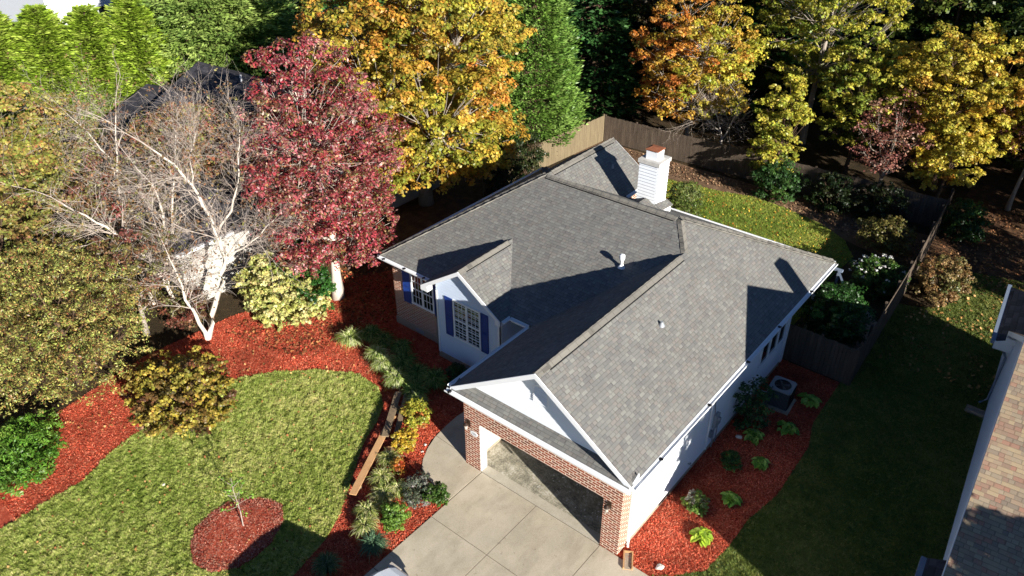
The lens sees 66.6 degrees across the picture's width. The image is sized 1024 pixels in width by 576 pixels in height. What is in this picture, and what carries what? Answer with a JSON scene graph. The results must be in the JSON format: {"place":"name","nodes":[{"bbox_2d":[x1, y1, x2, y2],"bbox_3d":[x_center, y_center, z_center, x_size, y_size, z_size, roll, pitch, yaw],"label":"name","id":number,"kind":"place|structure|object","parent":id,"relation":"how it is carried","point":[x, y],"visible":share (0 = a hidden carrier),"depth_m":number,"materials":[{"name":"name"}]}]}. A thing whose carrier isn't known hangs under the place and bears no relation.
{"place":"outdoors","nodes":[
{"label":"outdoors","id":0,"kind":"place"},
{"bbox_2d":[0,0,112,24],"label":"house","id":1,"kind":"structure","parent":0,"point":[9,8],"depth_m":73.72,"materials":[{"name":"white"}]},
{"bbox_2d":[0,368,384,575],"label":"front lawn","id":2,"kind":"structure","parent":0,"point":[276,477],"depth_m":26.02,"materials":[{"name":"green plant"}]},
{"bbox_2d":[7,370,378,575],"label":"fallen lawn leaves","id":3,"kind":"object","parent":2,"relation":"on","point":[167,486],"visible":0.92,"depth_m":26.06,"materials":[{"name":"plant"}]},
{"bbox_2d":[190,497,283,572],"bbox_3d":[-8.670,7.661,24.583,2.600,0.054,3.150,24,40,32],"label":"round mulch bed","id":4,"kind":"object","parent":2,"relation":"on","point":[239,525],"visible":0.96,"depth_m":24.46,"materials":[{"name":"red wood"}]},
{"bbox_2d":[364,478,398,505],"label":"striped grass","id":5,"kind":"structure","parent":0,"point":[380,493],"depth_m":25.44,"materials":[{"name":"green plant"}]},
{"bbox_2d":[364,473,647,575],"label":"driveway","id":6,"kind":"structure","parent":0,"point":[484,513],"depth_m":24.11,"materials":[{"name":"concrete"}]},
{"bbox_2d":[0,3,1023,547],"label":"ground","id":7,"kind":"structure","parent":0,"point":[828,155],"depth_m":40.78,"materials":[{"name":"brown soil"}]},
{"bbox_2d":[0,275,24,395],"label":"crepe myrtle tree","id":8,"kind":"object","parent":7,"relation":"on","point":[4,325],"visible":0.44,"depth_m":29.12,"materials":[{"name":"green plant"}]},
{"bbox_2d":[0,11,54,140],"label":"arborvitae","id":9,"kind":"object","parent":7,"relation":"on","point":[7,45],"visible":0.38,"depth_m":47.73,"materials":[{"name":"green plant"}]},
{"bbox_2d":[0,154,94,328],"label":"autumn tree","id":10,"kind":"object","parent":7,"relation":"on","point":[9,230],"visible":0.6,"depth_m":32.09,"materials":[{"name":"yellow plant"}]},
{"bbox_2d":[0,80,110,245],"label":"autumn tree","id":11,"kind":"object","parent":7,"relation":"on","point":[11,146],"visible":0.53,"depth_m":36.68,"materials":[{"name":"yellow plant"}]},
{"bbox_2d":[6,3,107,141],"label":"arborvitae","id":12,"kind":"object","parent":7,"relation":"on","point":[37,27],"visible":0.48,"depth_m":47.89,"materials":[{"name":"green plant"}]},
{"bbox_2d":[0,237,159,417],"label":"crepe myrtle tree","id":13,"kind":"object","parent":7,"relation":"on","point":[42,345],"visible":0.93,"depth_m":28.37,"materials":[{"name":"yellow plant"}]},
{"bbox_2d":[0,40,180,304],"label":"bare tree","id":14,"kind":"object","parent":7,"relation":"on","point":[89,133],"visible":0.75,"depth_m":32.11,"materials":[{"name":"grey plant"}]},
{"bbox_2d":[56,3,135,141],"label":"arborvitae","id":15,"kind":"object","parent":7,"relation":"on","point":[87,28],"visible":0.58,"depth_m":48.66,"materials":[{"name":"green plant"}]},
{"bbox_2d":[1,60,222,317],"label":"bare tree","id":16,"kind":"object","parent":7,"relation":"on","point":[161,204],"visible":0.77,"depth_m":31.56,"materials":[{"name":"grey plant"}]},
{"bbox_2d":[62,145,179,288],"bbox_3d":[-16.889,-3.013,34.815,4.992,6.930,5.190,24,40,32],"label":"dogwood tree","id":17,"kind":"object","parent":7,"relation":"on","point":[113,209],"visible":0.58,"depth_m":33.31,"materials":[{"name":"brown plant"}]},
{"bbox_2d":[61,224,186,337],"bbox_3d":[-15.561,-0.228,31.924,4.794,5.403,5.007,24,40,32],"label":"dogwood tree","id":18,"kind":"object","parent":7,"relation":"on","point":[132,260],"visible":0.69,"depth_m":31.07,"materials":[{"name":"brown plant"}]},
{"bbox_2d":[99,0,183,108],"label":"arborvitae","id":19,"kind":"object","parent":7,"relation":"on","point":[125,25],"visible":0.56,"depth_m":49.11,"materials":[{"name":"green plant"}]},
{"bbox_2d":[156,284,218,330],"bbox_3d":[-14.036,0.843,33.450,2.541,1.956,2.552,24,40,32],"label":"brown leafed shrub","id":20,"kind":"object","parent":7,"relation":"on","point":[182,320],"visible":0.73,"depth_m":33.15,"materials":[{"name":"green plant"}]},
{"bbox_2d":[123,100,253,186],"bbox_3d":[-14.543,-4.772,36.523,7.158,8.019,5.717,24,40,32],"label":"dogwood tree","id":21,"kind":"object","parent":7,"relation":"on","point":[207,164],"visible":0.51,"depth_m":34.19,"materials":[{"name":"brown plant"}]},
{"bbox_2d":[124,0,321,89],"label":"conifer tree","id":22,"kind":"object","parent":7,"relation":"on","point":[215,31],"visible":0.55,"depth_m":51.03,"materials":[{"name":"green plant"}]},
{"bbox_2d":[0,270,463,575],"bbox_3d":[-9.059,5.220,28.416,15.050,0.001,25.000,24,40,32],"label":"mulch bed","id":23,"kind":"object","parent":7,"relation":"on","point":[6,516],"visible":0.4,"depth_m":29.42,"materials":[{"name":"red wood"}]},
{"bbox_2d":[0,407,68,498],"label":"leafy shrub","id":24,"kind":"object","parent":23,"relation":"on","point":[11,435],"visible":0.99,"depth_m":26.20,"materials":[{"name":"green plant"}]},
{"bbox_2d":[118,345,237,439],"bbox_3d":[-12.385,3.685,28.806,3.971,2.234,5.074,-16,36,-23],"label":"smoke shrub","id":25,"kind":"object","parent":23,"relation":"on","point":[178,409],"visible":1,"depth_m":28.28,"materials":[{"name":"yellow plant"}]},
{"bbox_2d":[60,51,325,340],"bbox_3d":[-11.524,-3.197,30.304,9.092,12.234,6.093,-5,33,-7],"label":"bare tree","id":26,"kind":"object","parent":23,"relation":"on","point":[211,221],"visible":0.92,"depth_m":29.66,"materials":[{"name":"white plant"}]},
{"bbox_2d":[231,248,336,331],"bbox_3d":[-10.005,-0.303,34.177,4.135,3.073,5.026,-18,37,-26],"label":"variegated shrub","id":27,"kind":"object","parent":23,"relation":"on","point":[295,298],"visible":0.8,"depth_m":33.18,"materials":[{"name":"yellow plant"}]},
{"bbox_2d":[225,243,396,355],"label":"fallen bed leaves","id":28,"kind":"object","parent":23,"relation":"on","point":[331,313],"visible":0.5,"depth_m":34.39,"materials":[{"name":"orange plant"}]},
{"bbox_2d":[216,29,410,300],"bbox_3d":[-8.198,-4.572,32.445,7.808,12.098,7.676,24,40,32],"label":"red pear tree","id":29,"kind":"object","parent":23,"relation":"on","point":[309,128],"visible":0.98,"depth_m":30.68,"materials":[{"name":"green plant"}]},
{"bbox_2d":[308,549,344,575],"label":"blue grass","id":30,"kind":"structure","parent":23,"relation":"on","point":[325,564],"depth_m":23.22,"materials":[{"name":"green plant"}]},
{"bbox_2d":[329,326,365,349],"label":"daylily","id":31,"kind":"object","parent":23,"relation":"on","point":[351,336],"visible":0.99,"depth_m":32.46,"materials":[{"name":"green plant"}]},
{"bbox_2d":[348,513,379,538],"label":"striped grass","id":32,"kind":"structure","parent":23,"relation":"on","point":[362,524],"depth_m":24.36,"materials":[{"name":"green plant"}]},
{"bbox_2d":[351,498,381,521],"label":"striped grass","id":33,"kind":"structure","parent":23,"relation":"on","point":[369,508],"depth_m":24.89,"materials":[{"name":"green plant"}]},
{"bbox_2d":[349,416,395,495],"bbox_3d":[-4.786,5.719,26.990,0.240,0.165,3.745,7,34,11],"label":"wooden board","id":34,"kind":"object","parent":23,"relation":"on","point":[367,466],"visible":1,"depth_m":26.53,"materials":[{"name":"brown wood"}]},
{"bbox_2d":[354,527,391,559],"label":"blue grass","id":35,"kind":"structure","parent":23,"relation":"on","point":[374,543],"depth_m":23.81,"materials":[{"name":"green plant"}]},
{"bbox_2d":[364,465,397,489],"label":"striped grass","id":36,"kind":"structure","parent":23,"relation":"on","point":[381,474],"depth_m":26.08,"materials":[{"name":"green plant"}]},
{"bbox_2d":[379,500,411,533],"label":"boxwood shrub","id":37,"kind":"object","parent":23,"relation":"on","point":[392,519],"visible":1,"depth_m":24.43,"materials":[{"name":"green plant"}]},
{"bbox_2d":[381,367,409,390],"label":"daylily","id":38,"kind":"object","parent":23,"relation":"on","point":[395,378],"visible":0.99,"depth_m":30.21,"materials":[{"name":"green plant"}]},
{"bbox_2d":[385,348,420,372],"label":"daylily","id":39,"kind":"object","parent":23,"relation":"on","point":[402,359],"visible":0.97,"depth_m":31.23,"materials":[{"name":"green plant"}]},
{"bbox_2d":[390,426,419,453],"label":"spirea shrub","id":40,"kind":"object","parent":23,"relation":"on","point":[405,440],"visible":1,"depth_m":27.19,"materials":[{"name":"yellow plant"}]},
{"bbox_2d":[399,398,433,430],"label":"spirea shrub","id":41,"kind":"object","parent":23,"relation":"on","point":[414,412],"visible":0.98,"depth_m":28.29,"materials":[{"name":"yellow plant"}]},
{"bbox_2d":[400,362,432,384],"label":"daylily","id":42,"kind":"object","parent":23,"relation":"on","point":[412,371],"visible":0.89,"depth_m":30.56,"materials":[{"name":"green plant"}]},
{"bbox_2d":[400,470,438,508],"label":"lavender shrub","id":43,"kind":"object","parent":23,"relation":"on","point":[423,484],"visible":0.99,"depth_m":25.37,"materials":[{"name":"grey plant"}]},
{"bbox_2d":[416,365,449,391],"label":"shrub","id":44,"kind":"object","parent":23,"relation":"on","point":[434,379],"visible":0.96,"depth_m":30.21,"materials":[{"name":"green plant"}]},
{"bbox_2d":[420,481,450,507],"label":"boxwood shrub","id":45,"kind":"object","parent":23,"relation":"on","point":[440,492],"visible":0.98,"depth_m":25.21,"materials":[{"name":"green plant"}]},
{"bbox_2d":[97,61,440,303],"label":"house","id":46,"kind":"structure","parent":7,"relation":"on","point":[236,79],"depth_m":36.56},
{"bbox_2d":[274,0,366,86],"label":"conifer tree","id":47,"kind":"object","parent":7,"relation":"on","point":[300,4],"visible":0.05,"depth_m":58.45,"materials":[{"name":"green plant"}]},
{"bbox_2d":[319,50,675,283],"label":"leaf litter bed","id":48,"kind":"object","parent":7,"relation":"on","point":[415,217],"visible":0.2,"depth_m":43.27,"materials":[{"name":"brown plant"}]},
{"bbox_2d":[291,0,537,206],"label":"maple tree","id":49,"kind":"object","parent":48,"relation":"on","point":[437,88],"visible":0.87,"depth_m":36.92,"materials":[{"name":"yellow plant"}]},
{"bbox_2d":[481,0,590,155],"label":"conifer tree","id":50,"kind":"object","parent":48,"relation":"on","point":[545,78],"visible":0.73,"depth_m":46.37,"materials":[{"name":"green plant"}]},
{"bbox_2d":[556,0,648,122],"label":"conifer tree","id":51,"kind":"object","parent":48,"relation":"on","point":[612,89],"visible":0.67,"depth_m":52.08,"materials":[{"name":"green plant"}]},
{"bbox_2d":[482,138,524,195],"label":"shrub","id":52,"kind":"object","parent":7,"relation":"on","point":[510,177],"visible":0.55,"depth_m":43.58,"materials":[{"name":"green plant"}]},
{"bbox_2d":[510,129,548,180],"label":"shrub","id":53,"kind":"object","parent":7,"relation":"on","point":[532,163],"visible":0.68,"depth_m":44.58,"materials":[{"name":"green plant"}]},
{"bbox_2d":[482,114,604,195],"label":"fence","id":54,"kind":"object","parent":7,"relation":"on","point":[590,134],"visible":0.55,"depth_m":48.94,"materials":[{"name":"brown wood"}]},
{"bbox_2d":[377,137,837,554],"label":"house","id":55,"kind":"structure","parent":7,"relation":"on","point":[607,323],"depth_m":27.78,"materials":[{"name":"grey"}]},
{"bbox_2d":[410,274,434,313],"bbox_3d":[-3.685,0.190,31.966,1.310,1.570,0.070,24,40,32],"label":"window","id":56,"kind":"structure","parent":55,"relation":"in","point":[423,299],"depth_m":32.07,"materials":[{"name":"white glass"}]},
{"bbox_2d":[452,299,480,350],"bbox_3d":[-1.740,1.420,30.006,1.410,1.790,0.070,24,40,32],"label":"window","id":57,"kind":"structure","parent":55,"relation":"in","point":[466,312],"depth_m":30.01,"materials":[{"name":"white glass"}]},
{"bbox_2d":[609,0,739,107],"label":"woodland tree","id":58,"kind":"object","parent":7,"relation":"on","point":[640,13],"visible":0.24,"depth_m":50.91,"materials":[{"name":"orange plant"}]},
{"bbox_2d":[628,0,769,135],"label":"maple tree","id":59,"kind":"object","parent":7,"relation":"on","point":[693,39],"visible":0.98,"depth_m":46.33,"materials":[{"name":"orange plant"}]},
{"bbox_2d":[660,81,771,147],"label":"bare tree","id":60,"kind":"object","parent":7,"relation":"on","point":[720,128],"visible":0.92,"depth_m":46.43,"materials":[{"name":"brown plant"}]},
{"bbox_2d":[616,359,839,575],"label":"side mulch bed","id":61,"kind":"object","parent":7,"relation":"on","point":[719,519],"visible":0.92,"depth_m":26.00,"materials":[{"name":"red wood"}]},
{"bbox_2d":[680,489,710,516],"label":"flower bush","id":62,"kind":"object","parent":61,"relation":"on","point":[696,500],"visible":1,"depth_m":25.12,"materials":[{"name":"green plant"}]},
{"bbox_2d":[689,526,713,547],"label":"hosta","id":63,"kind":"object","parent":61,"relation":"on","point":[703,536],"visible":1,"depth_m":24.15,"materials":[{"name":"green plant"}]},
{"bbox_2d":[720,449,742,472],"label":"flower bush","id":64,"kind":"object","parent":61,"relation":"on","point":[729,460],"visible":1,"depth_m":26.69,"materials":[{"name":"green plant"}]},
{"bbox_2d":[732,375,778,431],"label":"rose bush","id":65,"kind":"object","parent":61,"relation":"on","point":[750,400],"visible":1,"depth_m":27.73,"materials":[{"name":"green plant"}]},
{"bbox_2d":[756,376,796,415],"bbox_3d":[9.962,3.932,29.441,1.407,0.949,1.000,21,38,29],"label":"air conditioner","id":66,"kind":"object","parent":61,"relation":"on","point":[784,389],"visible":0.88,"depth_m":29.10,"materials":[{"name":"paint"}]},
{"bbox_2d":[574,141,927,263],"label":"straw bank","id":67,"kind":"structure","parent":7,"relation":"on","point":[837,231],"depth_m":43.28,"materials":[{"name":"brown plant"}]},
{"bbox_2d":[749,159,802,204],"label":"understory shrub","id":68,"kind":"object","parent":67,"relation":"on","point":[768,183],"visible":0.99,"depth_m":43.19,"materials":[{"name":"green plant"}]},
{"bbox_2d":[801,171,861,213],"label":"understory shrub","id":69,"kind":"object","parent":67,"relation":"on","point":[822,194],"visible":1,"depth_m":42.06,"materials":[{"name":"green plant"}]},
{"bbox_2d":[852,180,911,228],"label":"understory shrub","id":70,"kind":"object","parent":67,"relation":"on","point":[881,203],"visible":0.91,"depth_m":40.72,"materials":[{"name":"green plant"}]},
{"bbox_2d":[855,214,918,256],"bbox_3d":[18.587,-2.735,38.882,2.983,1.912,2.684,24,40,32],"label":"yard shrub","id":71,"kind":"object","parent":67,"relation":"on","point":[891,237],"visible":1,"depth_m":38.63,"materials":[{"name":"green plant"}]},
{"bbox_2d":[603,114,949,227],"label":"fence","id":72,"kind":"object","parent":7,"relation":"on","point":[637,136],"visible":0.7,"depth_m":46.80,"materials":[{"name":"brown wood"}]},
{"bbox_2d":[696,0,857,121],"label":"conifer tree","id":73,"kind":"object","parent":7,"relation":"on","point":[760,85],"visible":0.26,"depth_m":53.54,"materials":[{"name":"green plant"}]},
{"bbox_2d":[746,73,815,170],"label":"yellow tree","id":74,"kind":"object","parent":7,"relation":"on","point":[781,132],"visible":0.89,"depth_m":42.99,"materials":[{"name":"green plant"}]},
{"bbox_2d":[782,324,859,385],"bbox_3d":[12.110,2.566,30.812,2.880,1.780,0.158,25,40,33],"label":"fence","id":75,"kind":"object","parent":7,"relation":"on","point":[819,348],"visible":0.91,"depth_m":30.70,"materials":[{"name":"brown wood"}]},
{"bbox_2d":[743,0,927,144],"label":"tall yellow tree","id":76,"kind":"object","parent":7,"relation":"on","point":[824,16],"visible":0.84,"depth_m":46.06,"materials":[{"name":"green plant"}]},
{"bbox_2d":[777,0,919,81],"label":"conifer tree","id":77,"kind":"object","parent":7,"relation":"on","point":[861,6],"visible":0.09,"depth_m":58.90,"materials":[{"name":"green plant"}]},
{"bbox_2d":[821,309,876,379],"bbox_3d":[14.064,2.066,33.188,2.250,0.001,5.900,24,40,32],"label":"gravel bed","id":78,"kind":"object","parent":7,"relation":"on","point":[857,345],"visible":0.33,"depth_m":32.89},
{"bbox_2d":[797,280,877,346],"bbox_3d":[13.384,1.058,32.170,3.096,2.871,3.458,24,40,32],"label":"camellia shrub","id":79,"kind":"object","parent":78,"relation":"on","point":[842,306],"visible":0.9,"depth_m":31.55,"materials":[{"name":"green plant"}]},
{"bbox_2d":[815,32,918,174],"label":"yellow green tree","id":80,"kind":"object","parent":7,"relation":"on","point":[856,106],"visible":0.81,"depth_m":43.18,"materials":[{"name":"green plant"}]},
{"bbox_2d":[847,253,910,300],"bbox_3d":[16.829,-0.632,35.740,2.582,1.808,2.776,-12,35,-18],"label":"hydrangea","id":81,"kind":"object","parent":7,"relation":"on","point":[882,284],"visible":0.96,"depth_m":35.45,"materials":[{"name":"green plant"}]},
{"bbox_2d":[845,264,913,384],"bbox_3d":[15.580,1.317,32.762,0.158,1.740,8.196,22,39,30],"label":"fence","id":82,"kind":"object","parent":7,"relation":"on","point":[874,333],"visible":0.99,"depth_m":32.06,"materials":[{"name":"brown wood"}]},
{"bbox_2d":[847,86,939,185],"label":"pink twiggy tree","id":83,"kind":"object","parent":7,"relation":"on","point":[887,156],"visible":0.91,"depth_m":41.57,"materials":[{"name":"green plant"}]},
{"bbox_2d":[904,188,954,293],"bbox_3d":[20.715,-2.494,38.602,0.158,1.760,9.306,21,39,29],"label":"fence","id":84,"kind":"object","parent":7,"relation":"on","point":[924,249],"visible":0.82,"depth_m":38.13,"materials":[{"name":"brown wood"}]},
{"bbox_2d":[909,250,976,306],"bbox_3d":[19.457,-0.567,35.217,2.720,2.258,2.450,24,40,32],"label":"round shrub","id":85,"kind":"object","parent":7,"relation":"on","point":[952,282],"visible":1,"depth_m":34.86,"materials":[{"name":"brown plant"}]},
{"bbox_2d":[871,0,1022,109],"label":"conifer tree","id":86,"kind":"object","parent":7,"relation":"on","point":[917,33],"visible":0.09,"depth_m":54.89,"materials":[{"name":"green plant"}]},
{"bbox_2d":[871,0,1023,108],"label":"woodland tree","id":87,"kind":"object","parent":7,"relation":"on","point":[938,6],"visible":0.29,"depth_m":48.68,"materials":[{"name":"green plant"}]},
{"bbox_2d":[874,17,1023,191],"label":"yellow tree","id":88,"kind":"object","parent":7,"relation":"on","point":[955,102],"visible":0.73,"depth_m":40.48,"materials":[{"name":"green plant"}]},
{"bbox_2d":[904,109,997,207],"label":"yellow tree","id":89,"kind":"object","parent":7,"relation":"on","point":[936,165],"visible":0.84,"depth_m":40.44,"materials":[{"name":"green plant"}]},
{"bbox_2d":[924,160,1023,280],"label":"leaf litter yard","id":90,"kind":"structure","parent":7,"relation":"on","point":[995,185],"depth_m":41.01,"materials":[{"name":"brown plant"}]},
{"bbox_2d":[930,198,994,244],"bbox_3d":[23.150,-3.521,39.845,2.394,2.161,2.693,-17,36,-24],"label":"yard shrub","id":91,"kind":"object","parent":90,"relation":"on","point":[964,230],"visible":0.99,"depth_m":39.53,"materials":[{"name":"green plant"}]},
{"bbox_2d":[918,199,1023,296],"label":"litter beyond fence","id":92,"kind":"object","parent":90,"relation":"on","point":[1000,239],"visible":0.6,"depth_m":39.27,"materials":[{"name":"brown plant"}]},
{"bbox_2d":[994,97,1023,210],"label":"brown twiggy tree","id":93,"kind":"object","parent":90,"relation":"on","point":[1008,205],"visible":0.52,"depth_m":41.61,"materials":[{"name":"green plant"}]},
{"bbox_2d":[976,0,1023,127],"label":"woodland tree","id":94,"kind":"object","parent":7,"relation":"on","point":[1016,20],"visible":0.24,"depth_m":45.23,"materials":[{"name":"yellow plant"}]},
{"bbox_2d":[487,440,603,544],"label":"garage floor","id":95,"kind":"structure","parent":0,"point":[521,467],"depth_m":26.23,"materials":[{"name":"beige concrete"}]},
{"bbox_2d":[481,466,599,543],"bbox_3d":[0.923,7.036,25.521,4.800,0.021,0.352,24,40,32],"label":"garage apron","id":96,"kind":"object","parent":95,"relation":"on","point":[551,509],"visible":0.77,"depth_m":25.44,"materials":[{"name":"concrete"}]},
{"bbox_2d":[665,179,852,324],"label":"back lawn","id":97,"kind":"structure","parent":0,"point":[781,230],"depth_m":41.62,"materials":[{"name":"green plant"}]},
{"bbox_2d":[666,180,705,216],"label":"viburnum shrub","id":98,"kind":"object","parent":97,"relation":"on","point":[678,198],"visible":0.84,"depth_m":40.52,"materials":[{"name":"green plant"}]},
{"bbox_2d":[652,271,1023,575],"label":"side lawn","id":99,"kind":"structure","parent":0,"point":[879,501],"depth_m":26.52,"materials":[{"name":"green plant"}]},
{"bbox_2d":[878,255,1023,394],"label":"fallen side leaves","id":100,"kind":"object","parent":99,"relation":"on","point":[940,371],"visible":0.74,"depth_m":33.55,"materials":[{"name":"plant"}]},
{"bbox_2d":[915,284,1023,575],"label":"house","id":101,"kind":"structure","parent":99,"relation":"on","point":[986,537],"depth_m":19.14,"materials":[{"name":"beige"}]},
{"label":"walkway base","id":102,"kind":"structure","parent":0,"visible":0},
{"bbox_2d":[422,412,480,499],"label":"walkway","id":103,"kind":"structure","parent":102,"relation":"on","point":[451,468],"depth_m":27.11,"materials":[{"name":"concrete"}]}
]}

